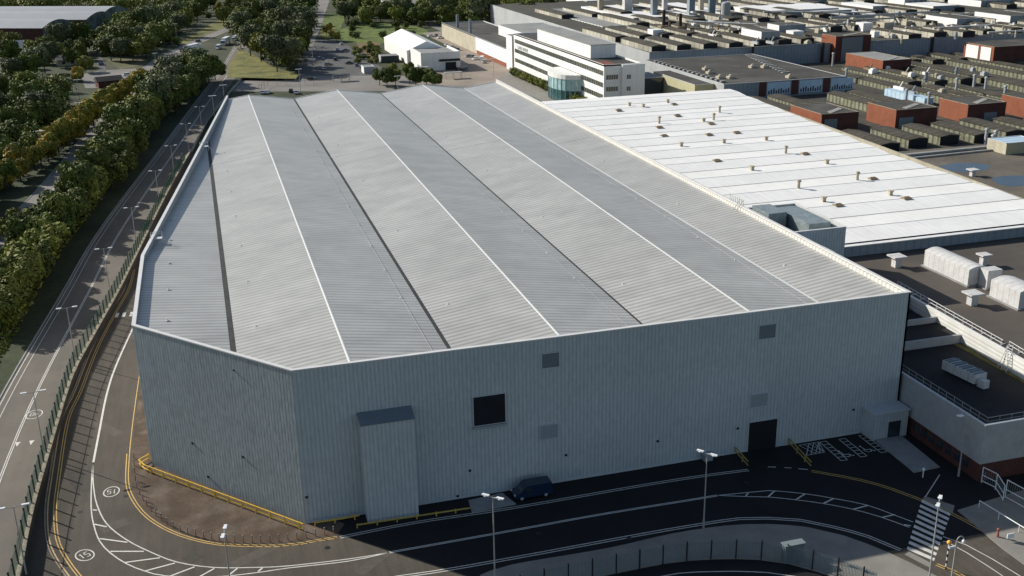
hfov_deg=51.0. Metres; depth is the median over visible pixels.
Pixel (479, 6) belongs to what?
tree
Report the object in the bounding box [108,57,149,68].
verge grass
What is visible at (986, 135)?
roof flue
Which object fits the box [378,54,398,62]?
portable cabin
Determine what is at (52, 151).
tree
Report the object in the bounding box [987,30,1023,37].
roof duct
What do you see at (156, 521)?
yellow line
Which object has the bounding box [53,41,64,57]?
tree
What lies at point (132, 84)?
tree
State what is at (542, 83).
bush
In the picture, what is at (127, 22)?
tree
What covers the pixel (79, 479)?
tarmac patch
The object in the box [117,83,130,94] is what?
tree
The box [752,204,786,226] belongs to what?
air handling unit
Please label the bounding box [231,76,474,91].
cross street
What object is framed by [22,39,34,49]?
tree
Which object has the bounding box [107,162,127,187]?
tree
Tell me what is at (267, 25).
tree
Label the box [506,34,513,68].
annexe
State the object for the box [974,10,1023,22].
works building
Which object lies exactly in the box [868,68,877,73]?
roof fitting
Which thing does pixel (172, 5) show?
tree
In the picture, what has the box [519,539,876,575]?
palisade fence
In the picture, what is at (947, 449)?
window
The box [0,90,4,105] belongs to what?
tree
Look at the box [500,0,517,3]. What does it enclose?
tree
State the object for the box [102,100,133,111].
tree
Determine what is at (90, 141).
tree
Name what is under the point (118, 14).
tree
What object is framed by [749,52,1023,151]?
machine works
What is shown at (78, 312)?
line
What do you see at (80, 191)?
tree
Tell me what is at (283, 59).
tree
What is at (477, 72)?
works yard
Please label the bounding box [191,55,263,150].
embankment
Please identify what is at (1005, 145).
plant room
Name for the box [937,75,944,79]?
roof fitting
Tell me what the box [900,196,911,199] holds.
roof vent
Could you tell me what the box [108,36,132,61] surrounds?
tree
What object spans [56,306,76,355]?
street lamp
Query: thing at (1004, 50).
brick store
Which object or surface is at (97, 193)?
tree
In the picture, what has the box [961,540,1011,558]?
tarmac patch
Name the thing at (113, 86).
tree
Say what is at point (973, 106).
brick tower
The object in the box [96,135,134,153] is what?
tree
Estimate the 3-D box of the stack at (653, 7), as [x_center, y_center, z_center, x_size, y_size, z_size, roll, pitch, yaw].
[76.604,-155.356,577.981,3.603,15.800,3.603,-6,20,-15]
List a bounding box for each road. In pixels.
[0,0,281,575]
[24,153,1023,575]
[304,0,328,52]
[622,562,826,575]
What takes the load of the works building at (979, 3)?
on the works ground at (435, 25)
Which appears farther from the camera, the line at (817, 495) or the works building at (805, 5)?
the works building at (805, 5)
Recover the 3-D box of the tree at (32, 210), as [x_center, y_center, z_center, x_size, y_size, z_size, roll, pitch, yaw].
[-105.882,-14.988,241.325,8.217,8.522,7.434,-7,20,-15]
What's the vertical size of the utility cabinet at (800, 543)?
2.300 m
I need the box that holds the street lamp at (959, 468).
[956,414,966,476]
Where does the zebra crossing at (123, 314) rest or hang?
on the site road at (74, 531)
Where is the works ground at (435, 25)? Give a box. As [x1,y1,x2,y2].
[381,0,1023,91]
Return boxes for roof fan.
[705,70,713,73]
[715,74,724,78]
[726,74,734,78]
[760,64,768,67]
[785,74,794,78]
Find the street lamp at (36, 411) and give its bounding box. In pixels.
[20,389,45,448]
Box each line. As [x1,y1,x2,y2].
[0,44,237,416]
[0,50,232,404]
[0,75,226,475]
[0,76,226,481]
[47,286,125,575]
[53,272,132,575]
[56,270,134,575]
[90,464,388,575]
[92,329,132,461]
[92,462,384,567]
[125,454,335,546]
[128,379,336,544]
[340,469,747,536]
[342,471,744,537]
[389,495,714,551]
[390,496,715,552]
[398,517,899,575]
[413,519,899,575]
[664,571,790,575]
[717,495,907,526]
[718,490,911,521]
[812,470,970,522]
[814,472,980,530]
[943,536,1019,575]
[951,544,1002,575]
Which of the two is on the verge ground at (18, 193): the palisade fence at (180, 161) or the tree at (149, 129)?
the tree at (149, 129)
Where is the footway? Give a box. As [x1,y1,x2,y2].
[480,524,935,575]
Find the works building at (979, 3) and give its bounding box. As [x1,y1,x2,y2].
[948,0,1014,6]
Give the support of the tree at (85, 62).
on the verge ground at (18, 193)
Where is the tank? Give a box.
[721,1,730,15]
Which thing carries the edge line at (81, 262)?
on the public road at (16, 477)
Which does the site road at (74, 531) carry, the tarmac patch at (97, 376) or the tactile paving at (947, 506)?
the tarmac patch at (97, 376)
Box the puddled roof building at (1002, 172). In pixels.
[899,144,1023,197]
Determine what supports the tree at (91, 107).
on the verge ground at (18, 193)
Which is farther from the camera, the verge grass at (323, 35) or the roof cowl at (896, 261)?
the verge grass at (323, 35)
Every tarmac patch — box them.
[64,467,95,493]
[78,369,110,380]
[85,417,123,435]
[99,518,129,532]
[181,551,202,563]
[230,543,281,566]
[355,550,391,574]
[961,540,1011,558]
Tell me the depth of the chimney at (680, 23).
503.90 m
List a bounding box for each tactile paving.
[905,552,929,566]
[923,496,954,512]
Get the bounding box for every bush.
[0,218,7,226]
[0,223,5,233]
[5,207,20,216]
[162,35,171,43]
[171,36,181,44]
[205,11,211,18]
[349,20,355,26]
[349,25,355,30]
[351,31,360,38]
[378,30,387,38]
[391,21,399,27]
[402,21,409,28]
[417,21,423,27]
[529,76,535,84]
[539,79,547,89]
[569,94,578,99]
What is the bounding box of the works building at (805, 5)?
[733,2,857,16]
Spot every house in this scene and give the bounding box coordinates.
[15,40,23,50]
[55,55,75,66]
[93,75,122,87]
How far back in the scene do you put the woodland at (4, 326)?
188.27 m
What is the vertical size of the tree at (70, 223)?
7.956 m
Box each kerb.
[0,39,237,398]
[18,28,232,208]
[44,358,86,575]
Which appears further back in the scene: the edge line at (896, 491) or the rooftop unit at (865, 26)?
the rooftop unit at (865, 26)
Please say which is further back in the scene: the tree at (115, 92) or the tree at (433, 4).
the tree at (433, 4)
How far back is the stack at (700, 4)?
601.12 m
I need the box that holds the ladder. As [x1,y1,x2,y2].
[998,346,1013,371]
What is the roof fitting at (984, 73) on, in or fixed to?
on the machine works at (941, 132)
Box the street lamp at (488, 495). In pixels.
[481,493,503,575]
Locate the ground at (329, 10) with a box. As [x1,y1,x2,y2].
[192,0,540,153]
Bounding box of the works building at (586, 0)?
[566,0,611,1]
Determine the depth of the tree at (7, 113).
345.16 m
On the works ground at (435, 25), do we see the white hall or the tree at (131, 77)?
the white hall
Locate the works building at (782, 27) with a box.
[767,22,805,32]
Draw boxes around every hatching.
[93,509,262,575]
[745,491,910,525]
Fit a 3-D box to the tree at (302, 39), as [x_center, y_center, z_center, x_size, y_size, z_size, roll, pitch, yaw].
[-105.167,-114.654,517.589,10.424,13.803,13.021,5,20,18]
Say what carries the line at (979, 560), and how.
on the site road at (74, 531)
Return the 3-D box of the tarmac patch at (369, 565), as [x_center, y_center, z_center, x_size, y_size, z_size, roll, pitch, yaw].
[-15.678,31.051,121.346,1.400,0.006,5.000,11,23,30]
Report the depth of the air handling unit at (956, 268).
179.87 m
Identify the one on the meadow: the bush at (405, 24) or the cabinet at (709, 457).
the bush at (405, 24)
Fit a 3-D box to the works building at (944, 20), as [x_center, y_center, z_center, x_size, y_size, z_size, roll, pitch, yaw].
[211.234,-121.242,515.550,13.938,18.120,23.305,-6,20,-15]
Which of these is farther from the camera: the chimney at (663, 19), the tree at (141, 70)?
the chimney at (663, 19)
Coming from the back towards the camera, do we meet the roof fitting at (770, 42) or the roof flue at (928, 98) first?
the roof fitting at (770, 42)
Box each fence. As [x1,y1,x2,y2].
[7,151,184,575]
[258,79,317,89]
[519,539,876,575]
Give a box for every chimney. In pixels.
[657,10,670,28]
[674,13,686,29]
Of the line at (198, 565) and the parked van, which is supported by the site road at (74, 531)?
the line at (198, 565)
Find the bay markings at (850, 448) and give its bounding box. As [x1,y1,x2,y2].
[820,435,885,460]
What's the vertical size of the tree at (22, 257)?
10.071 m
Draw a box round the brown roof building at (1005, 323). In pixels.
[845,237,1023,379]
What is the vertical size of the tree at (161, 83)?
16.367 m
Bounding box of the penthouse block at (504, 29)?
[498,23,556,36]
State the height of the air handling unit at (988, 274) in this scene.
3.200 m
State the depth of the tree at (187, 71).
423.23 m
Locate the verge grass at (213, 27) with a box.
[179,20,227,45]
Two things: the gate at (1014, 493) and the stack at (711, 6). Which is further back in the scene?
the stack at (711, 6)
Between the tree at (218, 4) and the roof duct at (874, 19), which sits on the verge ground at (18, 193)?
the tree at (218, 4)
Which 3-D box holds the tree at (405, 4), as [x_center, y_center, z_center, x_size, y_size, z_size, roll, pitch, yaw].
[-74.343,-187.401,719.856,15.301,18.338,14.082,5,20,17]
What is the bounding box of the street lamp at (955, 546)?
[949,536,965,575]
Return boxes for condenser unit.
[942,357,989,388]
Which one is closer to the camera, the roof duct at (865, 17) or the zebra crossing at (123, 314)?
the zebra crossing at (123, 314)
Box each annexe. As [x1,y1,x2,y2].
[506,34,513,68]
[653,70,713,92]
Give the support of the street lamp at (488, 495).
on the new asphalt
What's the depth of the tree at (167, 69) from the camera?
411.42 m
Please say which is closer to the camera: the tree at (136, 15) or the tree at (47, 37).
the tree at (47, 37)
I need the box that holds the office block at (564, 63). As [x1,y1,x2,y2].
[514,27,644,99]
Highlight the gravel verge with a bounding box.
[131,385,343,542]
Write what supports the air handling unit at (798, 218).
on the plant tower at (832, 238)
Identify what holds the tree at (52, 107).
on the verge ground at (18, 193)
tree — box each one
[0,30,7,38]
[0,39,21,58]
[0,57,22,74]
[0,73,9,94]
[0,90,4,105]
[0,93,17,106]
[0,104,38,125]
[0,117,26,138]
[0,128,7,135]
[0,157,17,180]
[0,158,23,185]
[0,237,45,280]
[0,239,12,255]
[0,251,39,284]
[0,261,36,293]
[0,274,27,309]
[0,289,25,332]
[2,31,22,40]
[2,143,33,175]
[3,211,38,244]
[7,80,41,97]
[9,99,43,126]
[12,70,34,86]
[14,157,29,180]
[16,228,60,255]
[18,45,48,67]
[18,52,41,72]
[21,89,57,103]
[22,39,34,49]
[22,204,40,217]
[23,38,42,47]
[25,218,60,237]
[28,211,58,221]
[29,78,67,98]
[29,145,44,170]
[30,100,51,132]
[35,34,53,41]
[35,242,55,283]
[36,125,60,156]
[36,140,50,165]
[37,188,90,219]
[38,193,76,237]
[39,40,60,66]
[39,50,52,73]
[39,219,70,243]
[41,217,76,236]
[42,76,70,98]
[44,22,71,42]
[45,142,57,161]
[46,100,58,121]
[52,121,68,152]
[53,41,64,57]
[53,117,76,145]
[53,160,96,198]
[59,38,77,48]
[59,159,108,190]
[62,47,82,65]
[62,110,87,137]
[65,178,101,200]
[65,187,91,219]
[68,20,91,39]
[69,118,86,140]
[70,66,84,81]
[71,42,87,55]
[73,104,92,130]
[73,146,111,170]
[74,37,92,47]
[74,108,89,124]
[75,55,94,72]
[77,98,102,124]
[83,102,96,127]
[84,129,133,147]
[89,25,108,39]
[89,138,114,151]
[92,89,114,104]
[92,120,117,135]
[96,100,104,121]
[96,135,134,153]
[97,34,116,60]
[101,104,136,124]
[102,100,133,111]
[104,88,118,101]
[106,83,123,100]
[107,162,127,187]
[108,24,133,55]
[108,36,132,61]
[111,149,137,177]
[112,10,128,18]
[113,99,151,126]
[113,117,149,151]
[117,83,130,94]
[118,78,130,91]
[119,17,137,26]
[119,85,128,102]
[123,90,161,102]
[124,96,160,110]
[125,8,148,24]
[125,41,143,60]
[126,75,136,93]
[127,25,143,34]
[127,144,139,167]
[128,79,133,91]
[129,71,140,75]
[132,33,156,56]
[132,112,151,131]
[133,69,155,95]
[135,4,162,21]
[136,68,144,73]
[136,71,177,100]
[136,100,157,129]
[138,21,158,29]
[140,92,164,109]
[144,87,183,115]
[147,24,164,45]
[148,114,160,135]
[152,62,185,75]
[154,54,181,65]
[154,65,176,76]
[159,0,180,14]
[170,14,188,35]
[172,84,186,112]
[175,75,190,108]
[176,54,188,64]
[178,7,193,26]
[179,46,206,56]
[180,69,199,78]
[180,75,198,104]
[183,73,200,101]
[185,54,210,85]
[185,65,201,81]
[187,56,214,88]
[189,1,204,21]
[190,63,209,92]
[195,0,210,14]
[200,53,221,82]
[208,0,216,6]
[212,1,221,9]
[212,60,226,79]
[214,6,231,26]
[221,1,235,8]
[231,0,247,3]
[231,11,252,28]
[235,0,250,8]
[237,22,262,55]
[238,5,257,17]
[244,17,263,27]
[248,31,265,60]
[249,0,264,12]
[253,13,267,22]
[257,33,286,71]
[258,23,274,33]
[260,0,278,11]
[266,13,279,24]
[270,18,291,36]
[274,4,296,19]
[278,56,296,68]
[280,37,302,70]
[285,36,306,64]
[286,18,307,30]
[288,10,316,28]
[290,24,313,55]
[295,5,310,11]
[296,0,315,5]
[322,25,329,34]
[327,29,333,37]
[332,0,346,8]
[333,31,340,38]
[335,0,355,23]
[336,0,359,20]
[357,6,372,24]
[361,0,381,17]
[370,3,387,21]
[372,67,381,84]
[378,67,395,87]
[386,63,398,69]
[387,5,405,20]
[389,0,410,21]
[393,69,401,85]
[401,62,413,83]
[407,66,423,84]
[408,3,432,19]
[415,0,430,6]
[420,11,436,20]
[421,67,432,83]
[422,70,442,83]
[429,0,449,14]
[435,4,453,20]
[448,0,458,9]
[449,7,466,21]
[457,0,467,8]
[465,0,489,16]
[481,0,497,19]
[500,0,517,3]
[518,1,534,4]
[538,0,554,2]
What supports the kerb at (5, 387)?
on the verge ground at (18, 193)
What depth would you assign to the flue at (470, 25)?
572.87 m
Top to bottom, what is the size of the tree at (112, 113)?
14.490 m
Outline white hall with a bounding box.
[554,8,625,26]
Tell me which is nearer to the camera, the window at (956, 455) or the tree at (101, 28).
the window at (956, 455)
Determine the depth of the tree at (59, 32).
575.39 m
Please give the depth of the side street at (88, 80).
496.14 m
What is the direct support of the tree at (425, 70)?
on the ground at (329, 10)
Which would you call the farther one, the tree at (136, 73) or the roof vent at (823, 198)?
the tree at (136, 73)
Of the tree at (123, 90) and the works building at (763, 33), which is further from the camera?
the works building at (763, 33)
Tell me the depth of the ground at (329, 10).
523.45 m
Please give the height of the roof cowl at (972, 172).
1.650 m
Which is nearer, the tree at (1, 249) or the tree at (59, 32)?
the tree at (1, 249)
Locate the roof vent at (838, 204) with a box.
[832,203,842,206]
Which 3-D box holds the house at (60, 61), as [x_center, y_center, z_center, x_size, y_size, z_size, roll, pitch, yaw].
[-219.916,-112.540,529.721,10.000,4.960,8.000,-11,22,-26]
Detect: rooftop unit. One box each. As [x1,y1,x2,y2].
[648,28,663,35]
[786,30,803,35]
[814,28,822,33]
[856,22,872,30]
[870,30,879,37]
[876,21,893,28]
[901,19,911,25]
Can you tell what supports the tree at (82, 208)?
on the verge ground at (18, 193)
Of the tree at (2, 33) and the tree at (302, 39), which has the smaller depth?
the tree at (302, 39)
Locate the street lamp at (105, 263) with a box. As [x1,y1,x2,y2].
[95,247,111,290]
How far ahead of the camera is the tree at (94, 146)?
295.23 m
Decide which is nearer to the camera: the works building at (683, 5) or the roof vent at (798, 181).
the roof vent at (798, 181)
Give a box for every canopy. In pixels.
[332,74,349,80]
[444,71,461,78]
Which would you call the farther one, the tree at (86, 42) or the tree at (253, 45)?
the tree at (86, 42)
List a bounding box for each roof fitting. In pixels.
[766,37,774,44]
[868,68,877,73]
[893,82,904,90]
[908,72,914,76]
[908,86,915,93]
[923,72,928,82]
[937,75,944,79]
[938,88,946,92]
[980,71,988,75]
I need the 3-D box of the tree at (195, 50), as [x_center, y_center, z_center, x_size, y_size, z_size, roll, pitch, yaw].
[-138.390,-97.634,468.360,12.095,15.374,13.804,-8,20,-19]
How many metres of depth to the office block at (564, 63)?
408.13 m
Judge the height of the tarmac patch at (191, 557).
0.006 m
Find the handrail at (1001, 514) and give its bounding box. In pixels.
[979,500,1023,531]
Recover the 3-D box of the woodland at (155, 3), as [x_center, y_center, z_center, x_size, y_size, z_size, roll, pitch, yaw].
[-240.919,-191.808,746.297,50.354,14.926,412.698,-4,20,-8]
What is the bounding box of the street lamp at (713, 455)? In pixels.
[696,449,717,527]
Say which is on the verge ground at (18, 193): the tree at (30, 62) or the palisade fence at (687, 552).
the tree at (30, 62)
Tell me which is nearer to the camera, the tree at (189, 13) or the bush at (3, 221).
the bush at (3, 221)
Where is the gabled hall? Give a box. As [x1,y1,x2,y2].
[383,29,459,69]
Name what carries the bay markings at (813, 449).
on the new asphalt
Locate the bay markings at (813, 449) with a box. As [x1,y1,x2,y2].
[799,442,824,454]
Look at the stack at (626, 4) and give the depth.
608.37 m
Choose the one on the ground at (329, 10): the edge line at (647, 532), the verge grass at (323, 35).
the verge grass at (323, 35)
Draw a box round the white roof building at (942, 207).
[541,89,1023,256]
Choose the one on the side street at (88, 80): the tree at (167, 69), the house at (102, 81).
the house at (102, 81)
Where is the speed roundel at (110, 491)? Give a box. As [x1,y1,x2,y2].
[103,486,119,496]
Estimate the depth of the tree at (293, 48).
491.57 m
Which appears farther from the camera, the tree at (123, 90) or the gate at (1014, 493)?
the tree at (123, 90)
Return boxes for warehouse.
[131,79,911,523]
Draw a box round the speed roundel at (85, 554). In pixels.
[75,549,94,560]
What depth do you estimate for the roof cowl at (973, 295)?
167.69 m
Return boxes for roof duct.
[674,8,697,15]
[763,8,838,12]
[806,25,829,27]
[828,13,848,15]
[839,16,913,21]
[851,16,873,20]
[933,24,992,28]
[956,13,974,14]
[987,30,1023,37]
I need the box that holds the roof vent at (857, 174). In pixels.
[855,171,859,179]
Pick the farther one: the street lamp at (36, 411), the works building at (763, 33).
the works building at (763, 33)
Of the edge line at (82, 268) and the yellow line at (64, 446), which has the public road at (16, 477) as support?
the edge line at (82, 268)
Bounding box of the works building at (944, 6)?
[905,2,958,11]
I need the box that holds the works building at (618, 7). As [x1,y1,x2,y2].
[581,5,667,19]
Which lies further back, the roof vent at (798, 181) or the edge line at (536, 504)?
the roof vent at (798, 181)
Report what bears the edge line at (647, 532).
on the new asphalt
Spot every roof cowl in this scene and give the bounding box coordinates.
[887,253,907,267]
[961,289,984,305]
[966,168,979,176]
[976,252,992,265]
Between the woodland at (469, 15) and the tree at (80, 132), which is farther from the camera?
the woodland at (469, 15)
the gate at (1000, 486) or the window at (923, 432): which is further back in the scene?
the window at (923, 432)
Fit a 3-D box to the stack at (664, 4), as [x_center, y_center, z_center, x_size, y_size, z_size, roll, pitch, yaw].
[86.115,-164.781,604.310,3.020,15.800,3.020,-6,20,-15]
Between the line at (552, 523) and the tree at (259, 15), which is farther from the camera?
the tree at (259, 15)
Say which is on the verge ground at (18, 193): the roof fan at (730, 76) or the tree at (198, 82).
the tree at (198, 82)
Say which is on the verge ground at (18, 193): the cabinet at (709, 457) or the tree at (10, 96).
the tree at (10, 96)
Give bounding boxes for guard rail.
[897,281,1005,345]
[1008,341,1023,353]
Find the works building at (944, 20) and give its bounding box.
[926,14,982,26]
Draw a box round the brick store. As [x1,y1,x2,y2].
[963,39,1023,62]
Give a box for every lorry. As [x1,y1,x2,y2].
[185,43,201,48]
[221,36,230,45]
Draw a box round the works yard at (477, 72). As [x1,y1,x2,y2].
[407,31,508,84]
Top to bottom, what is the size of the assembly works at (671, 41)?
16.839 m
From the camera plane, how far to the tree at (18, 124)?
337.54 m
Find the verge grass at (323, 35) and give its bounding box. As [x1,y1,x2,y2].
[319,26,335,37]
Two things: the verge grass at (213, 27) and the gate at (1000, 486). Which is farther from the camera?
the verge grass at (213, 27)
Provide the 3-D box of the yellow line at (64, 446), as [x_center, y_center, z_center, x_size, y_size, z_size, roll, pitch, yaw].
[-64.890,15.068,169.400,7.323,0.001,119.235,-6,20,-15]
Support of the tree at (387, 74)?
on the ground at (329, 10)
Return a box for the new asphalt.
[338,431,1023,575]
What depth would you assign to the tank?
556.54 m
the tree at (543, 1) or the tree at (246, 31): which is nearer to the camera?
the tree at (246, 31)
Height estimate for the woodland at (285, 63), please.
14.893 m
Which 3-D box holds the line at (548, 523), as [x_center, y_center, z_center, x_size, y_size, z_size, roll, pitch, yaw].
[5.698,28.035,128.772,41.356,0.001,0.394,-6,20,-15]
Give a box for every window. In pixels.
[606,75,617,79]
[606,86,617,91]
[913,423,918,432]
[921,428,926,438]
[928,434,934,443]
[936,439,942,449]
[945,445,950,455]
[953,451,959,461]
[962,457,968,467]
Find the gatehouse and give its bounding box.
[361,64,374,73]
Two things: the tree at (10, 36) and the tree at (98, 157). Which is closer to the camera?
the tree at (98, 157)
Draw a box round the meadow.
[339,23,427,43]
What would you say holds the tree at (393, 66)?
on the ground at (329, 10)
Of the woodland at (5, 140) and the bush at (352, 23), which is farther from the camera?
the bush at (352, 23)
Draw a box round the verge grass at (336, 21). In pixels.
[321,13,344,31]
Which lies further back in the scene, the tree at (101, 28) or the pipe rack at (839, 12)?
the tree at (101, 28)
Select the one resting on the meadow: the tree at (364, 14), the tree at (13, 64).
the tree at (364, 14)
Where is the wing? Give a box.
[899,309,1023,481]
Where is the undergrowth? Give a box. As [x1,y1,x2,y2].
[0,184,110,356]
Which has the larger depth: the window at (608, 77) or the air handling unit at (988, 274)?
the window at (608, 77)
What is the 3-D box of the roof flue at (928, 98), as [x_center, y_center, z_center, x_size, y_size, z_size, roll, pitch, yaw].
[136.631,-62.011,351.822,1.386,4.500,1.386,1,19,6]
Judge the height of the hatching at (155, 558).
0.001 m
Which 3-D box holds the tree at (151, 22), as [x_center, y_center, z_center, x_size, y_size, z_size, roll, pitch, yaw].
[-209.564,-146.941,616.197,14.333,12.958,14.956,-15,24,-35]
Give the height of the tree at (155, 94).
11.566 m
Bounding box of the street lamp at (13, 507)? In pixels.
[0,502,29,574]
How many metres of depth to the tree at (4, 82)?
416.32 m
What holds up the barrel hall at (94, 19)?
on the verge ground at (18, 193)
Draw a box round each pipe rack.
[686,20,757,27]
[766,11,874,18]
[829,11,938,21]
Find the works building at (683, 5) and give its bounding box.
[633,2,719,16]
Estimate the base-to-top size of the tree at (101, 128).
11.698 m
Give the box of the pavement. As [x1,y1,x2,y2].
[957,490,1023,563]
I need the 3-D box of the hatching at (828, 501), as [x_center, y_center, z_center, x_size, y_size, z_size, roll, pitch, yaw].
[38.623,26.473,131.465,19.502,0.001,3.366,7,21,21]
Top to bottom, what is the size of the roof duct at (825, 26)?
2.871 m
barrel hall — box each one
[0,0,152,8]
[0,6,128,13]
[0,11,113,29]
[0,19,72,40]
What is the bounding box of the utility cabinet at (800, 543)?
[781,538,805,563]
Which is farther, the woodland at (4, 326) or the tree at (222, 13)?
the tree at (222, 13)
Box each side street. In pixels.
[82,65,153,87]
[96,52,106,71]
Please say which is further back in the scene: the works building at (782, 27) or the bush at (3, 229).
the works building at (782, 27)
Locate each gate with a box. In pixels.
[981,467,1005,500]
[1004,480,1023,506]
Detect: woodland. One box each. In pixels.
[0,69,76,158]
[0,201,92,330]
[86,0,209,55]
[223,0,319,68]
[344,0,524,23]
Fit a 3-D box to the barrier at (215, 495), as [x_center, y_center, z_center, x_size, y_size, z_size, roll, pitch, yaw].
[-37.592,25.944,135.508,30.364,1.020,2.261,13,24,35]
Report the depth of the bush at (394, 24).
683.04 m
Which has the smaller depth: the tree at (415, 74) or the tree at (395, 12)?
the tree at (415, 74)
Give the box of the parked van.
[511,476,552,500]
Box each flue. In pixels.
[456,15,458,27]
[469,19,471,32]
[831,52,834,65]
[905,89,908,98]
[927,92,931,104]
[955,78,958,89]
[972,74,976,86]
[984,77,987,88]
[984,128,989,143]
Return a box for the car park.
[297,39,382,75]
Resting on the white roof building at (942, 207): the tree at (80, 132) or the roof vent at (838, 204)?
the roof vent at (838, 204)
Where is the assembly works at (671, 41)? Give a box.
[490,0,1023,63]
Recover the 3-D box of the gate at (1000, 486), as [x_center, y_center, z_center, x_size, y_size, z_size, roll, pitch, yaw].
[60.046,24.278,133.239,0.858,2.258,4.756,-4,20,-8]
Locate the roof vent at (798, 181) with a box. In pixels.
[796,179,801,188]
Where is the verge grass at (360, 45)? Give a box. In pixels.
[357,42,379,60]
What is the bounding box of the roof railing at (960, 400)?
[902,365,1023,423]
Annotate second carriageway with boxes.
[0,28,230,247]
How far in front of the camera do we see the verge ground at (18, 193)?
290.74 m
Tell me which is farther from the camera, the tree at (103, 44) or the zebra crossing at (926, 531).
the tree at (103, 44)
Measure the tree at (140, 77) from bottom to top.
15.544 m
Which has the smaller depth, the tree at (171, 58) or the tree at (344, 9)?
the tree at (171, 58)
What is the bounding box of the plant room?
[986,135,1023,154]
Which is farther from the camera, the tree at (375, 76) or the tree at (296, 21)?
the tree at (296, 21)
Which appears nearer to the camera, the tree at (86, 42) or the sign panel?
the sign panel
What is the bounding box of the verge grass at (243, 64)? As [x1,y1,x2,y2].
[227,50,297,78]
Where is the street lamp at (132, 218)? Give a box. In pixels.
[123,206,138,244]
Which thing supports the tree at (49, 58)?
on the verge ground at (18, 193)
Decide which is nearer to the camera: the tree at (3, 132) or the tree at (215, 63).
the tree at (3, 132)
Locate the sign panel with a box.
[1007,533,1013,538]
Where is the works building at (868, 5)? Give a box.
[841,1,887,9]
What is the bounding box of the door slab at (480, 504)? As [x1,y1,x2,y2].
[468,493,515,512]
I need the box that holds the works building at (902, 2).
[888,0,924,4]
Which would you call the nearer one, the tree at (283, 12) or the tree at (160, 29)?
the tree at (160, 29)
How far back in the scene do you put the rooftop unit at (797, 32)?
470.08 m
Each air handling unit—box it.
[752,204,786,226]
[777,206,830,230]
[921,247,984,286]
[976,266,1002,289]
[986,275,1023,310]
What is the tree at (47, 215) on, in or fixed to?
on the verge ground at (18, 193)
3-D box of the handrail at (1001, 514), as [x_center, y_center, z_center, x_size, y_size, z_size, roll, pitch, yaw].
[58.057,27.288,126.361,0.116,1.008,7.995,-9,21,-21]
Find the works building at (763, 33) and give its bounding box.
[741,27,779,40]
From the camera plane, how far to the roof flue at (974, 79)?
372.94 m
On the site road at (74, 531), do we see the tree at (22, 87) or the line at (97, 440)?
the line at (97, 440)
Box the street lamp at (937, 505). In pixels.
[928,495,942,575]
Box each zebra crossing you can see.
[115,312,132,316]
[907,500,950,560]
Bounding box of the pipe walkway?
[905,145,992,158]
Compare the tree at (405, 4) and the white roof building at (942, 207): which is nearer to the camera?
the white roof building at (942, 207)
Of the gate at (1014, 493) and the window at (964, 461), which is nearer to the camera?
the gate at (1014, 493)
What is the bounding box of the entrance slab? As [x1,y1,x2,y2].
[875,435,939,472]
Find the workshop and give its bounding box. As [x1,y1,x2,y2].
[442,21,506,66]
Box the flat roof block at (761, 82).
[645,54,853,97]
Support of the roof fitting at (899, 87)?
on the machine works at (941, 132)
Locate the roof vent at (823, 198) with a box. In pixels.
[820,196,826,201]
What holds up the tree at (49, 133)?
on the verge ground at (18, 193)
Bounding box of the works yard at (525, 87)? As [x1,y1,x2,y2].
[498,70,555,100]
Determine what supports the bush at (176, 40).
on the verge ground at (18, 193)
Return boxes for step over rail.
[730,193,743,209]
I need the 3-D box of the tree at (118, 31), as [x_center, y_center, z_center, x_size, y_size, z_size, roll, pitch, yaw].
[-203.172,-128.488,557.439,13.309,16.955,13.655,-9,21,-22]
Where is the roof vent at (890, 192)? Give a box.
[887,190,893,195]
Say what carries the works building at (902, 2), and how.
on the works ground at (435, 25)
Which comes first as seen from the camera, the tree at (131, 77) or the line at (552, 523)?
the line at (552, 523)
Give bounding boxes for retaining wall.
[15,149,191,575]
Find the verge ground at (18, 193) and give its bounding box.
[0,0,311,564]
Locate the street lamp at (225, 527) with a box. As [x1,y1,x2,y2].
[221,524,229,575]
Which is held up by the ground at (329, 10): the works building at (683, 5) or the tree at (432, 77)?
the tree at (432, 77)
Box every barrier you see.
[138,454,303,529]
[314,515,359,525]
[356,507,469,527]
[735,446,748,465]
[788,438,811,465]
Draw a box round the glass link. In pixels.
[644,72,662,94]
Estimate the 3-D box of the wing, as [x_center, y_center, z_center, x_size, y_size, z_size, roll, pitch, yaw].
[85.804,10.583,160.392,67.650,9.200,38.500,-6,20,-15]
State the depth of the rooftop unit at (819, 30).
485.97 m
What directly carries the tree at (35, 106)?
on the verge ground at (18, 193)
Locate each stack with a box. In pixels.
[597,0,603,9]
[622,0,631,9]
[650,0,657,14]
[662,0,667,9]
[687,0,694,14]
[698,0,703,9]
[708,0,715,12]
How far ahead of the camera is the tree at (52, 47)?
519.31 m
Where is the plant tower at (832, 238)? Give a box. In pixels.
[747,203,846,256]
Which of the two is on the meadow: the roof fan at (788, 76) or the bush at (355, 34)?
the bush at (355, 34)
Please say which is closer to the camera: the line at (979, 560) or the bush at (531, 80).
the line at (979, 560)
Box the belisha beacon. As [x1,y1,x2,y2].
[945,540,951,569]
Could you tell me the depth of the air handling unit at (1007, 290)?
168.00 m
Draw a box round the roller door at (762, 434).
[747,417,777,451]
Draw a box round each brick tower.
[790,102,858,130]
[821,32,871,61]
[845,51,911,70]
[866,99,937,128]
[938,95,1006,120]
[1001,93,1023,116]
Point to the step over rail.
(739, 201)
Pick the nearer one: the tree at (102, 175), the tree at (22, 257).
the tree at (22, 257)
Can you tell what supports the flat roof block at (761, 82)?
on the works ground at (435, 25)

